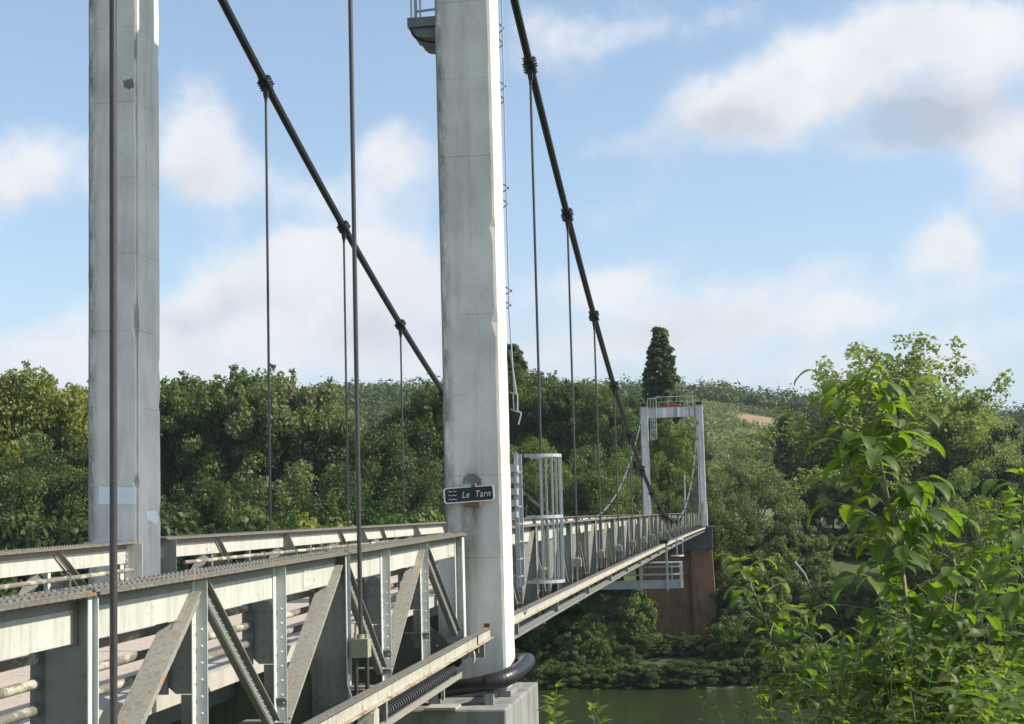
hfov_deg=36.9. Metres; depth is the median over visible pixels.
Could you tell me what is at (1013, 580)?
bush
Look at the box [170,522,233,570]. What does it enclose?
bush
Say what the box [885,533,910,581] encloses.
bush
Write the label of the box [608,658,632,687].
bush
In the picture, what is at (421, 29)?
landing platform
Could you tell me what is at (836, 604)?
bush
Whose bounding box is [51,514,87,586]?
bush
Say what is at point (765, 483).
broadleaf tree
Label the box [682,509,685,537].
hanger rod
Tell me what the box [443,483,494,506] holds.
river sign
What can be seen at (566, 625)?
bush
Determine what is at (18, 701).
road
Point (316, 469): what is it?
broadleaf tree
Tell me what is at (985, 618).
bush
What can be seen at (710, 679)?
bush
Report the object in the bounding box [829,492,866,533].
broadleaf tree
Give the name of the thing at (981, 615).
shrub
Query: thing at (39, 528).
bush
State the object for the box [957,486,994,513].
broadleaf tree
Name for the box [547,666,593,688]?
bush
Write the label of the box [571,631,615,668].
bush
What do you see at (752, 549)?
bush
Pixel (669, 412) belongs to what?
bridge tower
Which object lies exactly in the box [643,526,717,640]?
bridge pier
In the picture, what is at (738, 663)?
bush
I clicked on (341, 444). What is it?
broadleaf tree
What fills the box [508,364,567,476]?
poplar tree
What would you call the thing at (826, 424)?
willow tree
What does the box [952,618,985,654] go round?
bush
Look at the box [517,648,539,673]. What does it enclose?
bush
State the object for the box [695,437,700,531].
hanger rod
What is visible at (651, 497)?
hanger rod
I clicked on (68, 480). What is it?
broadleaf tree
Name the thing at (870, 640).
bush
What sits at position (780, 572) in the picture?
bush
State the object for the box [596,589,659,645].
bush
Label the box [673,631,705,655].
bush
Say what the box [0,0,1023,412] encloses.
sky
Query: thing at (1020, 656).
bush
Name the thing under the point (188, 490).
broadleaf tree
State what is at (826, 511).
broadleaf tree
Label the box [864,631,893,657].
bush
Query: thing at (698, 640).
bush
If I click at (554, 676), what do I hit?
bush
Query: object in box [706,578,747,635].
bush
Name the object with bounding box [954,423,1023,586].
broadleaf tree
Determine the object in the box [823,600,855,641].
bush
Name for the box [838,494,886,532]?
broadleaf tree
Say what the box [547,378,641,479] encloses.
poplar tree
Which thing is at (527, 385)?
poplar tree
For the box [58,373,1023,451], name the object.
hill woodland
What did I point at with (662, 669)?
bush
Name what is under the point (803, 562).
bush
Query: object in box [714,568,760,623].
bush
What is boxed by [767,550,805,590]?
bush
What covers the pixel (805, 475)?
conifer tree
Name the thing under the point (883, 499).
broadleaf tree
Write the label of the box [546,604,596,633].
bush
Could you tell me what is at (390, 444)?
broadleaf tree
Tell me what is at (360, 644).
hanger rod
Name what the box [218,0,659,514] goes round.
suspension cable
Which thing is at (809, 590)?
bush
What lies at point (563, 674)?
bush
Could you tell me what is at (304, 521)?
bush
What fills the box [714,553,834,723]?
sapling
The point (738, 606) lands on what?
bush
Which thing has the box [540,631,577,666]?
bush
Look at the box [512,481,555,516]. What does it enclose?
broadleaf tree
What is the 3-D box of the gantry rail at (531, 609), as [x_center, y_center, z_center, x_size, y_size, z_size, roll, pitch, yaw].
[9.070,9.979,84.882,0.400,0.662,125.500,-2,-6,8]
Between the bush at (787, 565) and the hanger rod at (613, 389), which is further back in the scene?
the bush at (787, 565)
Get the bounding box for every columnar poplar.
[507,343,529,444]
[640,326,684,429]
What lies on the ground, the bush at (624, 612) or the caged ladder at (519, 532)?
the bush at (624, 612)
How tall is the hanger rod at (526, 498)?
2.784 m
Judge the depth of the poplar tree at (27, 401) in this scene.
152.71 m
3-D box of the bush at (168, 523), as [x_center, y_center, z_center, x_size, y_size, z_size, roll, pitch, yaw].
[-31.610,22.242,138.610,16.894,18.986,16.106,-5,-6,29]
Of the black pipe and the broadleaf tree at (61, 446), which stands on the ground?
the broadleaf tree at (61, 446)
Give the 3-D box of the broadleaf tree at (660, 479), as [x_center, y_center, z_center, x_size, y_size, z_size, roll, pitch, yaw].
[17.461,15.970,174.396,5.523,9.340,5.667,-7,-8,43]
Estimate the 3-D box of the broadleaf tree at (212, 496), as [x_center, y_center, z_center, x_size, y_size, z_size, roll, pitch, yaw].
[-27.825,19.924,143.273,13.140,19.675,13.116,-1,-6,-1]
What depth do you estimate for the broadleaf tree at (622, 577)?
160.49 m
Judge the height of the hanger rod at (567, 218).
8.929 m
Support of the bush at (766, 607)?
on the ground
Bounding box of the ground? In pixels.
[526,411,1023,688]
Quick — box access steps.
[510,465,518,567]
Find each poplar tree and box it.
[0,360,88,503]
[0,378,54,478]
[9,380,88,489]
[159,376,228,497]
[160,370,268,519]
[180,368,355,523]
[190,363,317,522]
[222,376,367,509]
[375,379,514,510]
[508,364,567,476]
[508,370,572,481]
[511,379,608,486]
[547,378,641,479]
[595,392,668,491]
[633,417,706,513]
[633,447,697,499]
[653,427,732,520]
[667,424,726,496]
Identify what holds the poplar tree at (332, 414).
on the ground
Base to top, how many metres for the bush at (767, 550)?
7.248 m
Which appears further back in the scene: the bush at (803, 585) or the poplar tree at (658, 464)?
the poplar tree at (658, 464)
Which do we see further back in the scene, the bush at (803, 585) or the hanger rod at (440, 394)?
the bush at (803, 585)
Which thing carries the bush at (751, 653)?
on the ground
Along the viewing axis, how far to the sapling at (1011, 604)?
5.05 m
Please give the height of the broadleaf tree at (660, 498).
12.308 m
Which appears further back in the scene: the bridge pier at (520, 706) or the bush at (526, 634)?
the bush at (526, 634)
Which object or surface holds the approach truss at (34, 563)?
attached to the bridge deck
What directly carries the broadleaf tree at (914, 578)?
on the ground
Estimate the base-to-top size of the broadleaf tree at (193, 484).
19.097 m
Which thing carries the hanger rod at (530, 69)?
hanging from the suspension cable at (519, 21)
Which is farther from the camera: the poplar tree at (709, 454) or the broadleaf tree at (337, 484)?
the poplar tree at (709, 454)
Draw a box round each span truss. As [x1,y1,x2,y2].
[160,515,635,574]
[512,513,701,626]
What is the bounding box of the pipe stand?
[425,689,460,710]
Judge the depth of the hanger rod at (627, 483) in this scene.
124.56 m
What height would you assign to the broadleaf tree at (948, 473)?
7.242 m
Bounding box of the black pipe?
[427,653,534,704]
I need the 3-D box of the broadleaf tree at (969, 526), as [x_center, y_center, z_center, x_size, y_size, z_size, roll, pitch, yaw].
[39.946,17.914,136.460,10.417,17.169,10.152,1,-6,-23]
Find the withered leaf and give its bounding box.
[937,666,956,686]
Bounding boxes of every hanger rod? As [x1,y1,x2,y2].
[109,0,117,723]
[257,74,274,555]
[336,220,350,543]
[348,0,370,723]
[394,319,405,537]
[438,391,445,520]
[522,56,548,614]
[523,492,528,515]
[561,208,581,595]
[588,310,604,582]
[609,381,621,572]
[625,431,635,565]
[626,468,628,513]
[631,454,633,508]
[634,440,638,514]
[638,466,645,559]
[648,489,654,554]
[656,505,661,549]
[663,514,668,545]
[670,517,673,537]
[674,517,678,536]
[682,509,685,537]
[685,500,688,537]
[687,490,691,535]
[690,479,693,529]
[692,466,696,533]
[693,452,698,532]
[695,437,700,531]
[696,422,701,523]
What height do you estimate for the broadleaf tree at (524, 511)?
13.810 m
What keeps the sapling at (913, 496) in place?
on the ground
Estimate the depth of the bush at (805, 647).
129.66 m
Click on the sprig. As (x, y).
(558, 703)
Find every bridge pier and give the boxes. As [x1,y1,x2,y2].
[349,682,538,723]
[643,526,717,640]
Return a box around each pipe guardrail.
[0,561,437,723]
[0,568,134,598]
[183,538,406,570]
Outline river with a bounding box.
[538,686,1023,723]
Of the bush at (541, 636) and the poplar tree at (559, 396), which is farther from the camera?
the poplar tree at (559, 396)
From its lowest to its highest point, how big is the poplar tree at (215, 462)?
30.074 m
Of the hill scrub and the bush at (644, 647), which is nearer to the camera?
the bush at (644, 647)
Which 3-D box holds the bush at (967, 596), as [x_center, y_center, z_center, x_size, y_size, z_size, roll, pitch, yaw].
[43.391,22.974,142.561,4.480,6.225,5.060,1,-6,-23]
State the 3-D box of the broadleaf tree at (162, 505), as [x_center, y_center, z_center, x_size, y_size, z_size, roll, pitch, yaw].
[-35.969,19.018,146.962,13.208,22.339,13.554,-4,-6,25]
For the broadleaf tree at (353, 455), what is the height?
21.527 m
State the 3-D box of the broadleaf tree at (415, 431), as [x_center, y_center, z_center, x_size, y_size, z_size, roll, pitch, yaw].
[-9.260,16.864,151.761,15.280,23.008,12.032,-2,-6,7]
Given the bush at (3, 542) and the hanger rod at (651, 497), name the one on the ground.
the bush at (3, 542)
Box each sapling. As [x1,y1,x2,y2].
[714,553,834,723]
[775,602,870,723]
[794,353,1007,723]
[896,542,1003,713]
[951,468,1023,648]
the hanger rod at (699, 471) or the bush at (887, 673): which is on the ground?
the bush at (887, 673)
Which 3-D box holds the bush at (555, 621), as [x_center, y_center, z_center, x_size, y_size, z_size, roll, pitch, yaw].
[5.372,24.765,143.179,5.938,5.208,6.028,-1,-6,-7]
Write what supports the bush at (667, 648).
on the ground
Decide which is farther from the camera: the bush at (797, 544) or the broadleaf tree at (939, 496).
the broadleaf tree at (939, 496)
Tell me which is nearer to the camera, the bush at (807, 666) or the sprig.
the sprig
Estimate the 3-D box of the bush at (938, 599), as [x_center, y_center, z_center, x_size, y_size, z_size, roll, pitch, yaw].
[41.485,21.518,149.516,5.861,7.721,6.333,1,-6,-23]
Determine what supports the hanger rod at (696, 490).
hanging from the suspension cable at (519, 21)
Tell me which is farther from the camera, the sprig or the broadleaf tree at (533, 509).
the broadleaf tree at (533, 509)
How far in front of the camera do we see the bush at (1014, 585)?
142.09 m
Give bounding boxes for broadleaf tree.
[0,432,87,515]
[0,449,58,524]
[0,464,87,541]
[33,440,176,521]
[42,433,167,493]
[58,482,187,520]
[160,443,186,493]
[160,453,230,529]
[160,470,274,532]
[169,469,230,527]
[180,469,273,530]
[272,462,393,527]
[279,421,440,487]
[285,461,368,501]
[307,440,420,511]
[330,422,436,522]
[343,434,443,516]
[363,446,444,525]
[365,417,444,517]
[371,466,444,520]
[509,437,574,513]
[510,472,535,517]
[511,474,585,516]
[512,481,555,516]
[547,445,621,596]
[554,474,629,515]
[572,452,656,606]
[610,468,641,580]
[611,484,682,589]
[658,463,691,512]
[685,440,810,551]
[688,470,764,586]
[794,485,837,529]
[810,471,853,528]
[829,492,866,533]
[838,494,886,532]
[852,467,894,529]
[871,502,971,653]
[877,485,910,525]
[893,466,925,516]
[906,467,1023,620]
[918,477,956,509]
[940,469,965,507]
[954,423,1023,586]
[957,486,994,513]
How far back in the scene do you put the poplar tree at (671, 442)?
170.07 m
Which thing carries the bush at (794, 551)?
on the ground
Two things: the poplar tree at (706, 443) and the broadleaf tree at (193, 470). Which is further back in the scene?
the poplar tree at (706, 443)
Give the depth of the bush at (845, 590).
143.83 m
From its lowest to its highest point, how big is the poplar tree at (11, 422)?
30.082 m
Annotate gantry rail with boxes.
[303,623,493,723]
[514,527,705,639]
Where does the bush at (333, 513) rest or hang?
on the ground
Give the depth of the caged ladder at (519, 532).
24.69 m
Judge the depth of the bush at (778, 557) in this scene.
150.52 m
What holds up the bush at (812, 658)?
on the ground
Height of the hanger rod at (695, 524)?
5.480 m
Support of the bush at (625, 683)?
on the ground
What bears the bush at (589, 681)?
on the ground
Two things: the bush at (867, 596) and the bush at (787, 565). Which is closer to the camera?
the bush at (867, 596)
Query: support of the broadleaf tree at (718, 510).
on the ground
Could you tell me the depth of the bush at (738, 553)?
155.52 m
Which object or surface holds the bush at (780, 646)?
on the ground
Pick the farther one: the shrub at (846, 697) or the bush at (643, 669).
the bush at (643, 669)
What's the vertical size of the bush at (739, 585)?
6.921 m
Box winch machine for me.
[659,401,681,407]
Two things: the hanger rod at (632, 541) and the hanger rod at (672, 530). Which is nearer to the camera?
the hanger rod at (632, 541)
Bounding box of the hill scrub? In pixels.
[680,396,1023,508]
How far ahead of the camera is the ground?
155.71 m
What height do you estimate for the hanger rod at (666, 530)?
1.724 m
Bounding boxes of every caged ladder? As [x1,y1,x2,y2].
[513,453,564,586]
[647,398,656,439]
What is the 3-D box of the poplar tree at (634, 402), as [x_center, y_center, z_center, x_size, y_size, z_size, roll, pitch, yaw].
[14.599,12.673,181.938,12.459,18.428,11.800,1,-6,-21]
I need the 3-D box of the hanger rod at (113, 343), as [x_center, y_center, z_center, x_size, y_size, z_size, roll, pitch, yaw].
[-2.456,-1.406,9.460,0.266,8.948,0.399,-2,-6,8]
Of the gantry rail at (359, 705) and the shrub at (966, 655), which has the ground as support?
the shrub at (966, 655)
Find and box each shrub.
[698,676,783,723]
[743,651,875,723]
[808,605,995,723]
[862,579,978,723]
[906,641,1023,723]
[934,654,1023,723]
[954,485,1023,719]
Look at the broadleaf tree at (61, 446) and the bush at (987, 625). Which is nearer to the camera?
the bush at (987, 625)
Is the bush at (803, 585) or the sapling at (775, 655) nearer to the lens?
the sapling at (775, 655)
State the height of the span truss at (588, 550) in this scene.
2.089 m
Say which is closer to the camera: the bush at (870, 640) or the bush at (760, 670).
the bush at (760, 670)
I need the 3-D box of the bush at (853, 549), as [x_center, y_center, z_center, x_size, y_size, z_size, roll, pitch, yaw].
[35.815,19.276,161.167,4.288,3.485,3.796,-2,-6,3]
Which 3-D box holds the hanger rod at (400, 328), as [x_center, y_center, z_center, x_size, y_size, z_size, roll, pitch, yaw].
[-2.974,2.443,41.842,0.266,7.301,0.396,-2,-6,8]
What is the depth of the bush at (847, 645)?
128.90 m
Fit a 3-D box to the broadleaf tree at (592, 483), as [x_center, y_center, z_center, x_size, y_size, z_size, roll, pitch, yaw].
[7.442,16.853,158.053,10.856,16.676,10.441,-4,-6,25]
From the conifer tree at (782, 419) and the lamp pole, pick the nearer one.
the lamp pole
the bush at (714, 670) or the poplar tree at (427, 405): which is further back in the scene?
the poplar tree at (427, 405)
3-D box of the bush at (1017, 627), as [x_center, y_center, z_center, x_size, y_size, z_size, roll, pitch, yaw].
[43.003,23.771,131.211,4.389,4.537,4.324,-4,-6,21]
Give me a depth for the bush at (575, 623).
137.80 m
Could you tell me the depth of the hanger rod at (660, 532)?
70.32 m
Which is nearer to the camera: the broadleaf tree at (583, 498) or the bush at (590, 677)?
the bush at (590, 677)
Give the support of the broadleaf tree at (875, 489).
on the ground
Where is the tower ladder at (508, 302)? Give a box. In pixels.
[498,0,521,424]
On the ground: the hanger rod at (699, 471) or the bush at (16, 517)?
the bush at (16, 517)
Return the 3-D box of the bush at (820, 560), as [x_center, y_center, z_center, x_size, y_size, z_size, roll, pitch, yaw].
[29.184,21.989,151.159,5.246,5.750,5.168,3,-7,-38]
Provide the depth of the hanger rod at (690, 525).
111.71 m
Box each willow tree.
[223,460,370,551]
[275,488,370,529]
[727,330,1022,499]
[768,383,887,502]
[859,388,1023,522]
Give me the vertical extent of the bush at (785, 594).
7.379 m
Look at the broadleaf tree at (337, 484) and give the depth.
139.48 m
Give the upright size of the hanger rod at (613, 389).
5.872 m
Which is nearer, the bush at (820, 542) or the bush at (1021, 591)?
the bush at (1021, 591)
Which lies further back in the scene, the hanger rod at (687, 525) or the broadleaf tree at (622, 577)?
the broadleaf tree at (622, 577)
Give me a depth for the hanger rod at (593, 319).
41.06 m
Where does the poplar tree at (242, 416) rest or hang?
on the ground
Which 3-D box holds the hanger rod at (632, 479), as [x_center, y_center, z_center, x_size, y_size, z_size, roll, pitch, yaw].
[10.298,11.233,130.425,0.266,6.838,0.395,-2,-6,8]
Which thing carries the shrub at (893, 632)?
on the ground
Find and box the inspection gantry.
[602,537,683,589]
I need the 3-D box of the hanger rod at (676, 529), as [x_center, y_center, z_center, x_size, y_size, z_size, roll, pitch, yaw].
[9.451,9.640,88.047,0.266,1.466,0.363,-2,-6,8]
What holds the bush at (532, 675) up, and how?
on the ground
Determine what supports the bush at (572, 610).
on the ground
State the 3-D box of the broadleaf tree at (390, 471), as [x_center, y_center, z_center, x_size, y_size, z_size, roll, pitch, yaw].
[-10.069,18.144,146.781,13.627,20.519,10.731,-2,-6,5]
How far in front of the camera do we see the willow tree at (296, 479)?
142.03 m
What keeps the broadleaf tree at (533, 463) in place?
on the ground
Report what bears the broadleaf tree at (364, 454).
on the ground
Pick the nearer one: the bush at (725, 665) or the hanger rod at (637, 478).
the bush at (725, 665)
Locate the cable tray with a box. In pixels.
[357,634,478,723]
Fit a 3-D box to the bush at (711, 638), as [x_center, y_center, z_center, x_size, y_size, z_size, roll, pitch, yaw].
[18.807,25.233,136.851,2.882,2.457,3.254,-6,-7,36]
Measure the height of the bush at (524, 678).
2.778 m
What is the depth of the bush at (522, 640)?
133.93 m
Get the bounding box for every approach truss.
[0,532,466,723]
[0,540,141,594]
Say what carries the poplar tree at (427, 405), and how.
on the ground
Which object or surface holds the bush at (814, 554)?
on the ground
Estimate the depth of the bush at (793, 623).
133.57 m
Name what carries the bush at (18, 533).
on the ground
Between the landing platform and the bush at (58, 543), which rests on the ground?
the bush at (58, 543)
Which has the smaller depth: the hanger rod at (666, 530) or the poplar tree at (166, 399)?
the hanger rod at (666, 530)
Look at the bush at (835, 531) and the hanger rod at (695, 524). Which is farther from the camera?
the bush at (835, 531)
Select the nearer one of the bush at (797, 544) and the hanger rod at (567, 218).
the hanger rod at (567, 218)
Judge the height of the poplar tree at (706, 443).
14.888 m
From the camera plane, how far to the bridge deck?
15.12 m
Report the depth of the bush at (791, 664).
125.64 m
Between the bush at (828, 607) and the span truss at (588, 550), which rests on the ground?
the bush at (828, 607)
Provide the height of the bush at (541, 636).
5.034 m
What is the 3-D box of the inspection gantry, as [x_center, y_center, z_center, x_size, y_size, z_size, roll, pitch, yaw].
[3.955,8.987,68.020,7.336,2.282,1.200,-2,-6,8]
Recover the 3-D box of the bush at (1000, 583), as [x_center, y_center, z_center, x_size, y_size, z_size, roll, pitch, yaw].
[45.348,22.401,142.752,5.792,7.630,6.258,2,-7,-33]
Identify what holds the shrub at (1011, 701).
on the ground
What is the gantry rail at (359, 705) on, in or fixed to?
attached to the bridge deck
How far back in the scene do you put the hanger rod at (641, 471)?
58.60 m
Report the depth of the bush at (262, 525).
135.24 m
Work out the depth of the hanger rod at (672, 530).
82.11 m
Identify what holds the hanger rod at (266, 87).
hanging from the suspension cable at (259, 71)
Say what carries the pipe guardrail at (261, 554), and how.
attached to the span truss at (172, 548)
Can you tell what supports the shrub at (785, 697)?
on the ground
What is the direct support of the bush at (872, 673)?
on the ground
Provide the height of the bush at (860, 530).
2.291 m
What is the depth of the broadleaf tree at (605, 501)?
154.37 m
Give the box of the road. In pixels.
[0,560,436,715]
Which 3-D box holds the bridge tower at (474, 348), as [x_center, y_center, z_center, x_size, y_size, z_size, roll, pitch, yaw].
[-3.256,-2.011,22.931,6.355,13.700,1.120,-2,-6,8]
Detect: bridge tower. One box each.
[88,0,521,696]
[640,401,707,525]
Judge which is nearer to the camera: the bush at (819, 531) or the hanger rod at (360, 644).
the hanger rod at (360, 644)
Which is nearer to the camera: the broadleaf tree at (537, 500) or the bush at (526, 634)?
the bush at (526, 634)
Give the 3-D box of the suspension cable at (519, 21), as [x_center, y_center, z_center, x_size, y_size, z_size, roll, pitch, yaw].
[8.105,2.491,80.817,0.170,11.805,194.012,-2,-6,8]
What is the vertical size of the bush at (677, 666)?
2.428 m
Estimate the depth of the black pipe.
20.46 m
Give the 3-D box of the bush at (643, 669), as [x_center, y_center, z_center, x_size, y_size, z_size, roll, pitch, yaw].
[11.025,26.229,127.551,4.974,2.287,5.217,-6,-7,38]
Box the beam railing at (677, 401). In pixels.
[655,396,692,406]
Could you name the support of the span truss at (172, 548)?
attached to the bridge deck
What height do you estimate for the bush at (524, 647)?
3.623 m
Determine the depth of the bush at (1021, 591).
135.93 m
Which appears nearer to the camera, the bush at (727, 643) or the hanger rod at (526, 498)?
the hanger rod at (526, 498)
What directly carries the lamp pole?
on the ground
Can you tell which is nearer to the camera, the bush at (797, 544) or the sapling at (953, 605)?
the sapling at (953, 605)
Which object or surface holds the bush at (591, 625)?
on the ground
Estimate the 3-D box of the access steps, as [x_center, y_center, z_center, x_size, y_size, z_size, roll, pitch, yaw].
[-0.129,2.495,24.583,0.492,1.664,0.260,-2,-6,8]
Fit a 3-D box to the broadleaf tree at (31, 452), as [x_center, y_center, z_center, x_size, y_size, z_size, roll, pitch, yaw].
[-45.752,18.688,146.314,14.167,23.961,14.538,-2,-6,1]
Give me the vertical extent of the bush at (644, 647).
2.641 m
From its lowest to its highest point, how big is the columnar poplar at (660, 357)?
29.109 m
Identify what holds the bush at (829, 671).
on the ground
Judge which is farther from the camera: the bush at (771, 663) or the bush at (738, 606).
the bush at (738, 606)
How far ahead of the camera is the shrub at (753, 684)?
5.87 m
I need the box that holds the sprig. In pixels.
[536,679,613,723]
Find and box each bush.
[0,496,85,597]
[0,505,57,579]
[0,506,26,581]
[0,516,82,596]
[47,508,88,586]
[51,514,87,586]
[71,508,196,585]
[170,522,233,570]
[173,502,243,559]
[182,526,245,567]
[193,501,300,567]
[231,514,301,562]
[266,505,346,558]
[292,512,354,553]
[377,503,444,539]
[514,629,536,646]
[514,636,527,652]
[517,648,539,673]
[517,662,558,689]
[518,642,544,661]
[526,659,569,688]
[528,669,565,688]
[529,629,569,665]
[536,661,579,689]
[538,619,589,651]
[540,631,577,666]
[542,602,596,636]
[545,604,590,637]
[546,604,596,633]
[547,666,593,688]
[550,622,610,652]
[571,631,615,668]
[572,668,601,687]
[573,614,619,659]
[576,667,619,689]
[577,664,605,686]
[587,668,640,688]
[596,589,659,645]
[605,594,662,649]
[605,644,645,667]
[605,666,645,689]
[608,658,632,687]
[614,664,670,687]
[630,631,663,656]
[641,663,688,686]
[647,633,680,655]
[647,660,709,685]
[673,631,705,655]
[676,660,724,684]
[687,634,717,654]
[696,615,754,660]
[697,661,741,681]
[703,632,731,654]
[704,659,751,683]
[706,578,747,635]
[709,595,764,647]
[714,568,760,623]
[716,549,769,596]
[718,576,772,627]
[721,657,765,683]
[727,539,752,567]
[733,568,794,625]
[738,566,787,614]
[738,635,782,666]
[738,656,772,683]
[739,538,770,566]
[742,554,796,598]
[746,596,792,637]
[751,613,799,649]
[752,542,798,602]
[754,543,803,589]
[757,528,803,556]
[758,660,793,684]
[761,564,799,617]
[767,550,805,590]
[768,660,807,677]
[774,614,817,655]
[778,530,816,563]
[786,531,833,575]
[786,661,826,683]
[787,580,838,616]
[789,526,835,580]
[791,556,837,584]
[791,591,838,643]
[792,639,842,666]
[793,647,847,663]
[794,556,825,587]
[799,575,846,607]
[806,527,827,541]
[806,599,846,642]
[807,660,857,684]
[815,533,846,555]
[819,628,860,653]
[821,582,861,604]
[822,591,866,642]
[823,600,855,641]
[826,528,856,544]
[831,585,888,642]
[836,531,871,557]
[836,642,861,662]
[850,528,877,543]
[854,614,903,650]
[854,664,894,682]
[855,667,898,680]
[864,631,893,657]
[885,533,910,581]
[918,549,969,609]
[951,624,1011,658]
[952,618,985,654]
[959,604,1003,635]
[961,585,1001,620]
[977,623,1009,649]
[981,565,1016,619]
[982,650,1023,658]
[986,575,1022,598]
[997,614,1023,652]
[1001,588,1023,637]
[1009,575,1023,586]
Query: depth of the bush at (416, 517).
134.29 m
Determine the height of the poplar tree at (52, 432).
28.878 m
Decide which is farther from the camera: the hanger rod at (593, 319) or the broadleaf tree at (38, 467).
the broadleaf tree at (38, 467)
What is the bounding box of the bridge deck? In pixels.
[12,530,701,723]
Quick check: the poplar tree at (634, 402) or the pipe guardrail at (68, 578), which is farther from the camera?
the poplar tree at (634, 402)
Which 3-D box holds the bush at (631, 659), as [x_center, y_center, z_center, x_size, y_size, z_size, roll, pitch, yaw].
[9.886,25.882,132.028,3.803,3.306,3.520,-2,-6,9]
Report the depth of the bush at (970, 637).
130.52 m
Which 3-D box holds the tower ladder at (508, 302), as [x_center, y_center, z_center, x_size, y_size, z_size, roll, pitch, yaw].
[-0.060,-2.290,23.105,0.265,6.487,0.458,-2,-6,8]
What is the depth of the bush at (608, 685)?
127.05 m
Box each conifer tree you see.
[771,415,804,526]
[794,427,817,532]
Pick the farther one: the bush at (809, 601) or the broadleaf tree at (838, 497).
the broadleaf tree at (838, 497)
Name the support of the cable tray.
attached to the gantry rail at (359, 705)
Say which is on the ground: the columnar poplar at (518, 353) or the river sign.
the columnar poplar at (518, 353)
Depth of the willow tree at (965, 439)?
166.32 m
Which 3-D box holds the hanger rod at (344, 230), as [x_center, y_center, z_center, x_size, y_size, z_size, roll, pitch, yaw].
[-3.880,1.078,36.013,0.266,8.929,0.399,-2,-6,8]
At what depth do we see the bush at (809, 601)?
138.34 m
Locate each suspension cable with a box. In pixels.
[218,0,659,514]
[510,0,707,520]
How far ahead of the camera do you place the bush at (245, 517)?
135.13 m
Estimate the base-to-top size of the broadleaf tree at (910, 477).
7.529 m
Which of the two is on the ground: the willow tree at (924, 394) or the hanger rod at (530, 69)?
the willow tree at (924, 394)
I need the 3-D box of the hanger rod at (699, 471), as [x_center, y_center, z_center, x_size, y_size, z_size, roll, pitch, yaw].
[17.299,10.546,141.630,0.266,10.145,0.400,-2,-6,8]
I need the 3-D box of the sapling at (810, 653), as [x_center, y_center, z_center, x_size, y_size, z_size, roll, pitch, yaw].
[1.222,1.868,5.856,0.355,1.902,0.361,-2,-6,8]
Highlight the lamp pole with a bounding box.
[684,474,685,505]
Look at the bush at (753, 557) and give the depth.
151.09 m
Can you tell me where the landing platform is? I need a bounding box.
[407,0,435,54]
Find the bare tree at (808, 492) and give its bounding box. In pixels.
[777,424,821,524]
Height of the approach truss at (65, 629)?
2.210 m
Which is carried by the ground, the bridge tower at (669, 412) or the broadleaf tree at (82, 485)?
the broadleaf tree at (82, 485)
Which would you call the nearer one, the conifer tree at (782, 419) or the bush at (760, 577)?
the bush at (760, 577)
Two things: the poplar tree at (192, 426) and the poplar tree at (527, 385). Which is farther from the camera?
the poplar tree at (527, 385)
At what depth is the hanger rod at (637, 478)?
136.43 m
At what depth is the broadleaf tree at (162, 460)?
154.24 m
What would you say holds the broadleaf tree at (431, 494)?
on the ground
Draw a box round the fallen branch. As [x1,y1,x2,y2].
[794,561,811,587]
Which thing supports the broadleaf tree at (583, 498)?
on the ground
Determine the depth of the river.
113.95 m
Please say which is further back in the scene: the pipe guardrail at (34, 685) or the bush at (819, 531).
the bush at (819, 531)
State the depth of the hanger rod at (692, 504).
117.71 m
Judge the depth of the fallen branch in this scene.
133.52 m
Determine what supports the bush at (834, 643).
on the ground
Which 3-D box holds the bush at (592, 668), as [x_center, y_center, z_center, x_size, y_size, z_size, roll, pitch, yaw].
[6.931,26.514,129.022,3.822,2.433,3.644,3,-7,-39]
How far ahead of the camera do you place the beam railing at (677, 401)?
149.37 m
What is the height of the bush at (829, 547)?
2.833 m
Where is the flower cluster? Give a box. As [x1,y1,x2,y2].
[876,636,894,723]

